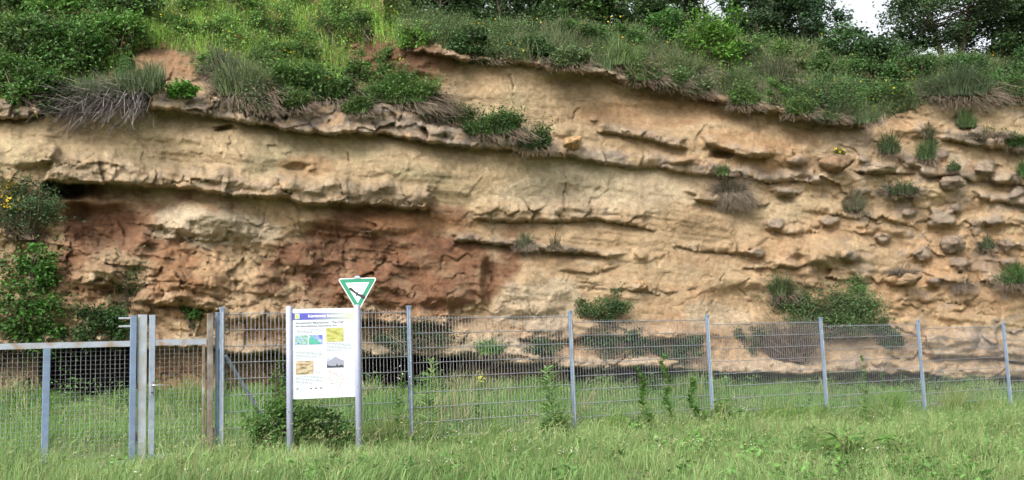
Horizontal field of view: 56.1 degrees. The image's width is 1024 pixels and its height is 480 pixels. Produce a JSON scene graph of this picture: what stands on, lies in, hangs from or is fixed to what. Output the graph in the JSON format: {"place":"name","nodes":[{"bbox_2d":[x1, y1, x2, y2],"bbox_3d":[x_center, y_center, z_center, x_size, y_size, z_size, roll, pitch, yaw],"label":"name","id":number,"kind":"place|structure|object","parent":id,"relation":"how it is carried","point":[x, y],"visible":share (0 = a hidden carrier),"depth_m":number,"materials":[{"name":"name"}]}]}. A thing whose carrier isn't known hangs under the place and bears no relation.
{"place":"outdoors","nodes":[
{"label":"outdoors","id":0,"kind":"place"},
{"bbox_2d":[0,45,1023,397],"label":"cliff","id":1,"kind":"structure","parent":0,"point":[210,209],"depth_m":21.08,"materials":[{"name":"stone"}]},
{"bbox_2d":[0,32,73,113],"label":"bush","id":2,"kind":"object","parent":1,"relation":"on","point":[18,87],"visible":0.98,"depth_m":18.01,"materials":[{"name":"green plant"}]},
{"bbox_2d":[13,235,71,294],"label":"bush","id":3,"kind":"object","parent":1,"relation":"on","point":[42,268],"visible":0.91,"depth_m":17.25,"materials":[{"name":"green plant"}]},
{"bbox_2d":[0,235,93,385],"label":"bush","id":4,"kind":"object","parent":1,"relation":"on","point":[19,329],"visible":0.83,"depth_m":17.16,"materials":[{"name":"green plant"}]},
{"bbox_2d":[0,164,97,244],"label":"flowering shrub","id":5,"kind":"object","parent":1,"relation":"on","point":[29,232],"visible":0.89,"depth_m":17.58,"materials":[{"name":"green plant"}]},
{"bbox_2d":[27,70,92,121],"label":"bush","id":6,"kind":"object","parent":1,"relation":"on","point":[52,94],"visible":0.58,"depth_m":18.17,"materials":[{"name":"green plant"}]},
{"bbox_2d":[33,281,147,360],"bbox_3d":[-7.561,1.453,17.255,2.016,1.435,0.716,-1,-7,-11],"label":"bush","id":7,"kind":"object","parent":1,"relation":"on","point":[108,321],"visible":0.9,"depth_m":17.29,"materials":[{"name":"green plant"}]},
{"bbox_2d":[25,56,170,140],"bbox_3d":[-7.830,-2.720,18.304,2.636,1.678,1.240,-2,-7,0],"label":"hanging shrub","id":8,"kind":"object","parent":1,"relation":"on","point":[124,88],"visible":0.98,"depth_m":18.19,"materials":[{"name":"green plant"}]},
{"bbox_2d":[163,77,203,98],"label":"bush","id":9,"kind":"object","parent":1,"relation":"on","point":[185,89],"visible":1,"depth_m":18.52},
{"bbox_2d":[193,32,249,83],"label":"grass tuft","id":10,"kind":"object","parent":1,"relation":"on","point":[205,70],"visible":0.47,"depth_m":19.40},
{"bbox_2d":[179,52,290,116],"bbox_3d":[-5.455,-3.094,18.962,1.820,1.384,1.426,3,-9,-37],"label":"grass tuft","id":11,"kind":"object","parent":1,"relation":"on","point":[225,84],"visible":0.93,"depth_m":18.92,"materials":[{"name":"plant"}]},
{"bbox_2d":[223,78,286,118],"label":"grass tuft","id":12,"kind":"object","parent":1,"relation":"on","point":[267,108],"visible":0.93,"depth_m":18.91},
{"bbox_2d":[255,48,319,94],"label":"bush","id":13,"kind":"object","parent":1,"relation":"on","point":[282,73],"visible":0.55,"depth_m":19.77,"materials":[{"name":"plant"}]},
{"bbox_2d":[272,83,326,116],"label":"grass tuft","id":14,"kind":"object","parent":1,"relation":"on","point":[297,100],"visible":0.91,"depth_m":19.25,"materials":[{"name":"plant"}]},
{"bbox_2d":[268,50,379,114],"bbox_3d":[-4.040,-3.131,19.950,2.178,1.376,1.799,-7,-9,37],"label":"bush","id":15,"kind":"object","parent":1,"relation":"on","point":[320,83],"visible":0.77,"depth_m":19.78,"materials":[{"name":"plant"}]},
{"bbox_2d":[332,90,382,118],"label":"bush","id":16,"kind":"object","parent":1,"relation":"on","point":[362,105],"visible":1,"depth_m":19.69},
{"bbox_2d":[366,312,471,361],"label":"bush","id":17,"kind":"object","parent":1,"relation":"on","point":[404,344],"visible":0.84,"depth_m":19.47,"materials":[{"name":"green plant"}]},
{"bbox_2d":[356,54,482,118],"bbox_3d":[-2.343,-3.191,20.663,3.455,1.550,1.590,-4,-7,19],"label":"grass tuft","id":18,"kind":"object","parent":1,"relation":"on","point":[402,92],"visible":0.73,"depth_m":20.45,"materials":[{"name":"plant"}]},
{"bbox_2d":[426,94,494,149],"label":"grass tuft","id":19,"kind":"object","parent":1,"relation":"on","point":[456,118],"visible":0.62,"depth_m":20.76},
{"bbox_2d":[444,98,547,147],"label":"bush","id":20,"kind":"object","parent":1,"relation":"on","point":[498,125],"visible":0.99,"depth_m":20.50,"materials":[{"name":"plant"}]},
{"bbox_2d":[510,112,564,159],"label":"grass tuft","id":21,"kind":"object","parent":1,"relation":"on","point":[543,143],"visible":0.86,"depth_m":20.75,"materials":[{"name":"plant"}]},
{"bbox_2d":[523,334,565,361],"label":"bush","id":22,"kind":"object","parent":1,"relation":"on","point":[542,347],"visible":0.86,"depth_m":20.07,"materials":[{"name":"green plant"}]},
{"bbox_2d":[532,40,607,75],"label":"bush","id":23,"kind":"object","parent":1,"relation":"on","point":[573,57],"visible":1,"depth_m":21.34,"materials":[{"name":"plant"}]},
{"bbox_2d":[559,281,644,333],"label":"bush","id":24,"kind":"object","parent":1,"relation":"on","point":[619,306],"visible":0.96,"depth_m":20.73,"materials":[{"name":"green plant"}]},
{"bbox_2d":[579,312,656,363],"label":"bush","id":25,"kind":"object","parent":1,"relation":"on","point":[604,342],"visible":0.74,"depth_m":20.76,"materials":[{"name":"green plant"}]},
{"bbox_2d":[572,30,675,82],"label":"grass tuft","id":26,"kind":"object","parent":1,"relation":"on","point":[627,52],"visible":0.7,"depth_m":22.44,"materials":[{"name":"plant"}]},
{"bbox_2d":[607,52,689,89],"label":"grass tuft","id":27,"kind":"object","parent":1,"relation":"on","point":[640,78],"visible":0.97,"depth_m":22.45,"materials":[{"name":"plant"}]},
{"bbox_2d":[648,64,700,95],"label":"grass tuft","id":28,"kind":"object","parent":1,"relation":"on","point":[680,76],"visible":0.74,"depth_m":22.80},
{"bbox_2d":[645,333,707,372],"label":"bush","id":29,"kind":"object","parent":1,"relation":"on","point":[674,352],"visible":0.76,"depth_m":21.03,"materials":[{"name":"green plant"}]},
{"bbox_2d":[656,39,737,87],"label":"grass tuft","id":30,"kind":"object","parent":1,"relation":"on","point":[698,67],"visible":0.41,"depth_m":23.34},
{"bbox_2d":[675,70,720,101],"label":"grass tuft","id":31,"kind":"object","parent":1,"relation":"on","point":[704,85],"visible":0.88,"depth_m":23.06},
{"bbox_2d":[702,174,763,212],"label":"grass tuft","id":32,"kind":"object","parent":1,"relation":"on","point":[733,192],"visible":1,"depth_m":22.69,"materials":[{"name":"plant"}]},
{"bbox_2d":[713,57,772,97],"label":"grass tuft","id":33,"kind":"object","parent":1,"relation":"on","point":[745,76],"visible":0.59,"depth_m":23.84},
{"bbox_2d":[719,72,776,113],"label":"grass tuft","id":34,"kind":"object","parent":1,"relation":"on","point":[742,96],"visible":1,"depth_m":23.25,"materials":[{"name":"plant"}]},
{"bbox_2d":[763,73,794,110],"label":"bush","id":35,"kind":"object","parent":1,"relation":"on","point":[775,84],"visible":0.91,"depth_m":23.71,"materials":[{"name":"green plant"}]},
{"bbox_2d":[755,269,803,305],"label":"grass tuft","id":36,"kind":"object","parent":1,"relation":"on","point":[781,288],"visible":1,"depth_m":22.46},
{"bbox_2d":[732,284,843,377],"bbox_3d":[6.327,2.311,22.229,3.241,2.507,1.319,-2,-7,0],"label":"bush","id":37,"kind":"object","parent":1,"relation":"on","point":[803,351],"visible":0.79,"depth_m":22.07,"materials":[{"name":"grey plant"}]},
{"bbox_2d":[777,91,826,121],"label":"grass tuft","id":38,"kind":"object","parent":1,"relation":"on","point":[799,106],"visible":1,"depth_m":23.47,"materials":[{"name":"plant"}]},
{"bbox_2d":[818,154,854,172],"bbox_3d":[8.025,-1.907,23.822,0.850,0.457,0.731,-2,-7,0],"label":"rock","id":39,"kind":"object","parent":1,"relation":"on","point":[836,163],"visible":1,"depth_m":23.61,"materials":[{"name":"stone"}]},
{"bbox_2d":[756,252,918,345],"bbox_3d":[7.455,1.749,23.055,4.548,2.706,1.971,-2,-7,0],"label":"bush","id":40,"kind":"object","parent":1,"relation":"on","point":[838,313],"visible":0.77,"depth_m":22.70,"materials":[{"name":"green plant"}]},
{"bbox_2d":[838,178,876,217],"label":"grass tuft","id":41,"kind":"object","parent":1,"relation":"on","point":[852,205],"visible":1,"depth_m":23.89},
{"bbox_2d":[867,315,914,353],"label":"bush","id":42,"kind":"object","parent":1,"relation":"on","point":[888,340],"visible":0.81,"depth_m":23.20,"materials":[{"name":"green plant"}]},
{"bbox_2d":[870,125,914,163],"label":"grass tuft","id":43,"kind":"object","parent":1,"relation":"on","point":[889,145],"visible":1,"depth_m":24.49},
{"bbox_2d":[874,178,930,199],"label":"grass tuft","id":44,"kind":"object","parent":1,"relation":"on","point":[904,189],"visible":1,"depth_m":24.26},
{"bbox_2d":[909,134,943,168],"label":"grass tuft","id":45,"kind":"object","parent":1,"relation":"on","point":[926,152],"visible":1,"depth_m":24.84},
{"bbox_2d":[939,235,965,253],"bbox_3d":[11.290,0.113,24.705,0.706,0.483,0.575,3,-8,-36],"label":"rock","id":46,"kind":"object","parent":1,"relation":"on","point":[952,244],"visible":1,"depth_m":24.54,"materials":[{"name":"stone"}]},
{"bbox_2d":[905,51,1022,113],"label":"grass tuft","id":47,"kind":"object","parent":1,"relation":"on","point":[970,84],"visible":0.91,"depth_m":25.74,"materials":[{"name":"plant"}]},
{"bbox_2d":[954,118,1019,141],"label":"grass tuft","id":48,"kind":"object","parent":1,"relation":"on","point":[986,134],"visible":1,"depth_m":25.42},
{"bbox_2d":[983,259,1023,295],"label":"grass tuft","id":49,"kind":"object","parent":1,"relation":"on","point":[1015,277],"visible":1,"depth_m":24.52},
{"bbox_2d":[993,65,1023,107],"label":"grass tuft","id":50,"kind":"object","parent":1,"relation":"on","point":[1018,94],"visible":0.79,"depth_m":26.28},
{"bbox_2d":[0,365,1023,479],"bbox_3d":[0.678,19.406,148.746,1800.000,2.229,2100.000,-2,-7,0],"label":"ground","id":51,"kind":"structure","parent":0,"point":[231,414],"depth_m":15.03,"materials":[{"name":"plant"}]},
{"bbox_2d":[135,314,146,460],"bbox_3d":[-4.381,1.904,11.319,0.122,2.045,0.080,2,-8,-29],"label":"gate post","id":52,"kind":"object","parent":51,"relation":"on","point":[141,385],"visible":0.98,"depth_m":11.32,"materials":[{"name":"metal"}]},
{"bbox_2d":[0,315,136,470],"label":"wide gate","id":53,"kind":"structure","parent":52,"relation":"attached to","point":[46,357],"depth_m":10.97,"materials":[{"name":"grey metal"}]},
{"bbox_2d":[206,313,215,451],"bbox_3d":[-3.662,1.921,11.689,0.098,2.050,0.070,2,-8,-29],"label":"gate post","id":54,"kind":"object","parent":51,"relation":"on","point":[211,430],"visible":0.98,"depth_m":11.68,"materials":[{"name":"metal"}]},
{"bbox_2d":[148,315,205,458],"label":"narrow gate","id":55,"kind":"structure","parent":54,"relation":"attached to","point":[153,342],"depth_m":11.45,"materials":[{"name":"metal"}]},
{"bbox_2d":[215,312,218,447],"bbox_3d":[-3.617,1.922,11.772,0.040,2.064,0.055,2,-8,-29],"label":"end post","id":56,"kind":"object","parent":51,"relation":"on","point":[217,373],"visible":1,"depth_m":11.78,"materials":[{"name":"grey metal"}]},
{"bbox_2d":[233,381,327,454],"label":"bush","id":57,"kind":"object","parent":51,"relation":"on","point":[264,420],"visible":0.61,"depth_m":11.51,"materials":[{"name":"green plant"}]},
{"bbox_2d":[286,305,361,453],"bbox_3d":[-2.226,1.827,11.383,0.876,2.107,0.076,0,-7,-16],"label":"information board","id":58,"kind":"object","parent":51,"relation":"on","point":[323,352],"visible":1,"depth_m":11.42,"materials":[{"name":"white laminate"},{"name":"galvanised steel"}]},
{"bbox_2d":[285,400,369,453],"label":"bush","id":59,"kind":"object","parent":51,"relation":"on","point":[336,427],"visible":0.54,"depth_m":11.67,"materials":[{"name":"green plant"}]},
{"bbox_2d":[339,276,375,444],"bbox_3d":[-1.857,1.683,11.662,0.452,2.501,0.077,-2,-7,-4],"label":"nature sign","id":60,"kind":"object","parent":51,"relation":"on","point":[357,289],"visible":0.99,"depth_m":11.76,"materials":[{"name":"metal"}]},
{"bbox_2d":[416,357,442,427],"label":"weed","id":61,"kind":"object","parent":51,"relation":"on","point":[428,403],"visible":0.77,"depth_m":14.42,"materials":[{"name":"green plant"}]},
{"bbox_2d":[0,382,1023,479],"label":"meadow herbs","id":62,"kind":"object","parent":51,"relation":"on","point":[832,472],"visible":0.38,"depth_m":10.83,"materials":[{"name":"green plant"}]},
{"bbox_2d":[0,399,1023,479],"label":"grass seed heads","id":63,"kind":"object","parent":51,"relation":"on","point":[691,439],"depth_m":9.86,"materials":[{"name":"plant"}]},
{"bbox_2d":[1,367,1023,420],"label":"foot weeds","id":64,"kind":"object","parent":51,"relation":"on","point":[654,387],"visible":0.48,"depth_m":20.34,"materials":[{"name":"green plant"}]},
{"bbox_2d":[22,414,1023,479],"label":"broad leaved weeds","id":65,"kind":"object","parent":51,"relation":"on","point":[828,454],"visible":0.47,"depth_m":9.58,"materials":[{"name":"green plant"}]},
{"bbox_2d":[535,365,566,433],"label":"weed","id":66,"kind":"object","parent":51,"relation":"on","point":[548,409],"visible":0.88,"depth_m":13.43,"materials":[{"name":"green plant"}]},
{"bbox_2d":[219,306,1023,447],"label":"fence","id":67,"kind":"object","parent":51,"relation":"on","point":[222,379],"visible":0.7,"depth_m":14.66,"materials":[{"name":"grey metal"}]},
{"bbox_2d":[808,431,896,457],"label":"dock plant","id":68,"kind":"object","parent":51,"relation":"on","point":[836,444],"visible":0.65,"depth_m":10.91,"materials":[{"name":"green plant"}]},
{"bbox_2d":[0,0,1023,122],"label":"hillside","id":69,"kind":"structure","parent":0,"point":[370,47],"depth_m":22.16,"materials":[{"name":"plant"}]},
{"bbox_2d":[0,3,100,66],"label":"bush","id":70,"kind":"object","parent":69,"relation":"on","point":[8,32],"visible":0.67,"depth_m":18.99,"materials":[{"name":"green plant"}]},
{"bbox_2d":[17,0,98,25],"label":"bush","id":71,"kind":"object","parent":69,"relation":"on","point":[52,4],"visible":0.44,"depth_m":20.78,"materials":[{"name":"green plant"}]},
{"bbox_2d":[8,0,128,83],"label":"bush","id":72,"kind":"object","parent":69,"relation":"on","point":[76,39],"visible":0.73,"depth_m":19.12,"materials":[{"name":"green plant"}]},
{"bbox_2d":[63,0,167,25],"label":"bush","id":73,"kind":"object","parent":69,"relation":"on","point":[123,4],"visible":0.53,"depth_m":20.62,"materials":[{"name":"green plant"}]},
{"bbox_2d":[69,0,168,65],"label":"bush","id":74,"kind":"object","parent":69,"relation":"on","point":[130,21],"visible":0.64,"depth_m":19.81,"materials":[{"name":"green plant"}]},
{"bbox_2d":[184,0,257,47],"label":"bush","id":75,"kind":"object","parent":69,"relation":"on","point":[229,35],"visible":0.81,"depth_m":21.04,"materials":[{"name":"green plant"}]},
{"bbox_2d":[241,37,285,71],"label":"bush","id":76,"kind":"object","parent":69,"relation":"on","point":[257,52],"visible":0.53,"depth_m":20.35,"materials":[{"name":"green plant"}]},
{"bbox_2d":[234,0,303,42],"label":"bush","id":77,"kind":"object","parent":69,"relation":"on","point":[281,25],"visible":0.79,"depth_m":22.00,"materials":[{"name":"green plant"}]},
{"bbox_2d":[270,4,331,66],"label":"bush","id":78,"kind":"object","parent":69,"relation":"on","point":[304,49],"visible":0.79,"depth_m":21.03,"materials":[{"name":"green plant"}]},
{"bbox_2d":[303,2,359,45],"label":"bush","id":79,"kind":"object","parent":69,"relation":"on","point":[340,21],"visible":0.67,"depth_m":22.34,"materials":[{"name":"green plant"}]},
{"bbox_2d":[337,44,383,83],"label":"bush","id":80,"kind":"object","parent":69,"relation":"on","point":[354,67],"visible":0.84,"depth_m":21.12,"materials":[{"name":"green plant"}]},
{"bbox_2d":[342,2,411,45],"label":"bush","id":81,"kind":"object","parent":69,"relation":"on","point":[362,16],"visible":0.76,"depth_m":21.86,"materials":[{"name":"green plant"}]},
{"bbox_2d":[391,20,445,57],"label":"bush","id":82,"kind":"object","parent":69,"relation":"on","point":[405,39],"visible":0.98,"depth_m":21.11,"materials":[{"name":"green plant"}]},
{"bbox_2d":[408,0,492,24],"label":"tree","id":83,"kind":"object","parent":69,"relation":"on","point":[459,4],"visible":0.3,"depth_m":25.07,"materials":[{"name":"green plant"}]},
{"bbox_2d":[441,16,489,64],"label":"bush","id":84,"kind":"object","parent":69,"relation":"on","point":[460,46],"visible":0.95,"depth_m":21.25,"materials":[{"name":"green plant"}]},
{"bbox_2d":[0,0,1021,125],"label":"bank herbs","id":85,"kind":"object","parent":69,"relation":"on","point":[469,23],"visible":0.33,"depth_m":22.29,"materials":[{"name":"green plant"}]},
{"bbox_2d":[462,0,564,24],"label":"tree","id":86,"kind":"object","parent":69,"relation":"on","point":[518,4],"visible":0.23,"depth_m":25.52,"materials":[{"name":"green plant"}]},
{"bbox_2d":[504,30,557,75],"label":"bush","id":87,"kind":"object","parent":69,"relation":"on","point":[545,50],"visible":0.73,"depth_m":21.64,"materials":[{"name":"green plant"}]},
{"bbox_2d":[517,0,617,24],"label":"tree","id":88,"kind":"object","parent":69,"relation":"on","point":[565,4],"visible":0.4,"depth_m":26.71,"materials":[{"name":"green plant"}]},
{"bbox_2d":[546,18,610,44],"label":"bush","id":89,"kind":"object","parent":69,"relation":"on","point":[591,29],"visible":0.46,"depth_m":22.88,"materials":[{"name":"green plant"}]},
{"bbox_2d":[578,0,668,29],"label":"tree","id":90,"kind":"object","parent":69,"relation":"on","point":[637,11],"visible":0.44,"depth_m":27.57,"materials":[{"name":"green plant"}]},
{"bbox_2d":[606,13,658,47],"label":"bush","id":91,"kind":"object","parent":69,"relation":"on","point":[640,38],"visible":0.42,"depth_m":23.74,"materials":[{"name":"green plant"}]},
{"bbox_2d":[637,0,683,44],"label":"bush","id":92,"kind":"object","parent":69,"relation":"on","point":[667,25],"visible":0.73,"depth_m":25.00,"materials":[{"name":"green plant"}]},
{"bbox_2d":[618,0,708,32],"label":"tree","id":93,"kind":"object","parent":69,"relation":"on","point":[684,4],"visible":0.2,"depth_m":28.58,"materials":[{"name":"green plant"}]},
{"bbox_2d":[647,0,762,74],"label":"bush","id":94,"kind":"object","parent":69,"relation":"on","point":[718,34],"visible":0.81,"depth_m":24.35,"materials":[{"name":"green plant"}]},
{"bbox_2d":[729,17,772,66],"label":"bush","id":95,"kind":"object","parent":69,"relation":"on","point":[752,49],"visible":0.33,"depth_m":25.49,"materials":[{"name":"green plant"}]},
{"bbox_2d":[715,0,804,41],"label":"tree","id":96,"kind":"object","parent":69,"relation":"on","point":[776,18],"visible":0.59,"depth_m":28.58,"materials":[{"name":"green plant"}]},
{"bbox_2d":[743,48,810,90],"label":"grass tuft","id":97,"kind":"object","parent":69,"relation":"on","point":[781,66],"visible":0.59,"depth_m":24.98,"materials":[{"name":"plant"}]},
{"bbox_2d":[764,24,818,79],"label":"bush","id":98,"kind":"object","parent":69,"relation":"on","point":[785,49],"visible":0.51,"depth_m":25.88,"materials":[{"name":"green plant"}]},
{"bbox_2d":[761,0,853,43],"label":"tree","id":99,"kind":"object","parent":69,"relation":"on","point":[813,27],"visible":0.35,"depth_m":28.88,"materials":[{"name":"green plant"}]},
{"bbox_2d":[763,43,889,130],"bbox_3d":[7.883,-3.723,24.502,3.392,2.544,2.091,-1,-7,-11],"label":"bush","id":100,"kind":"object","parent":69,"relation":"on","point":[836,87],"visible":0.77,"depth_m":24.23,"materials":[{"name":"green plant"}]},
{"bbox_2d":[802,47,854,75],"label":"bush","id":101,"kind":"object","parent":69,"relation":"on","point":[823,58],"visible":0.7,"depth_m":26.51,"materials":[{"name":"green plant"}]},
{"bbox_2d":[813,18,899,62],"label":"bush","id":102,"kind":"object","parent":69,"relation":"on","point":[845,33],"visible":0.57,"depth_m":27.80,"materials":[{"name":"green plant"}]},
{"bbox_2d":[840,47,892,85],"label":"bush","id":103,"kind":"object","parent":69,"relation":"on","point":[858,62],"visible":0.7,"depth_m":26.77,"materials":[{"name":"green plant"}]},
{"bbox_2d":[854,72,916,116],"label":"bush","id":104,"kind":"object","parent":69,"relation":"on","point":[895,88],"visible":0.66,"depth_m":25.48,"materials":[{"name":"green plant"}]},
{"bbox_2d":[851,25,936,62],"bbox_3d":[11.295,-5.390,28.749,2.641,1.939,2.210,2,-8,-27],"label":"tree","id":105,"kind":"object","parent":69,"relation":"on","point":[914,41],"visible":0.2,"depth_m":28.50,"materials":[{"name":"green plant"}]},
{"bbox_2d":[868,38,944,84],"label":"bush","id":106,"kind":"object","parent":69,"relation":"on","point":[894,68],"visible":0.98,"depth_m":26.59,"materials":[{"name":"green plant"}]},
{"bbox_2d":[864,0,1020,53],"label":"tree","id":107,"kind":"object","parent":69,"relation":"on","point":[955,30],"visible":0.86,"depth_m":28.49,"materials":[{"name":"green plant"}]},
{"bbox_2d":[933,36,999,79],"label":"bush","id":108,"kind":"object","parent":69,"relation":"on","point":[972,58],"visible":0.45,"depth_m":26.79,"materials":[{"name":"green plant"}]},
{"bbox_2d":[941,0,1023,59],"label":"tree","id":109,"kind":"object","parent":69,"relation":"on","point":[1007,37],"visible":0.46,"depth_m":28.92,"materials":[{"name":"green plant"}]},
{"bbox_2d":[425,0,1022,57],"label":"sky","id":110,"kind":"structure","parent":0,"point":[863,9],"materials":[{"name":"white"}]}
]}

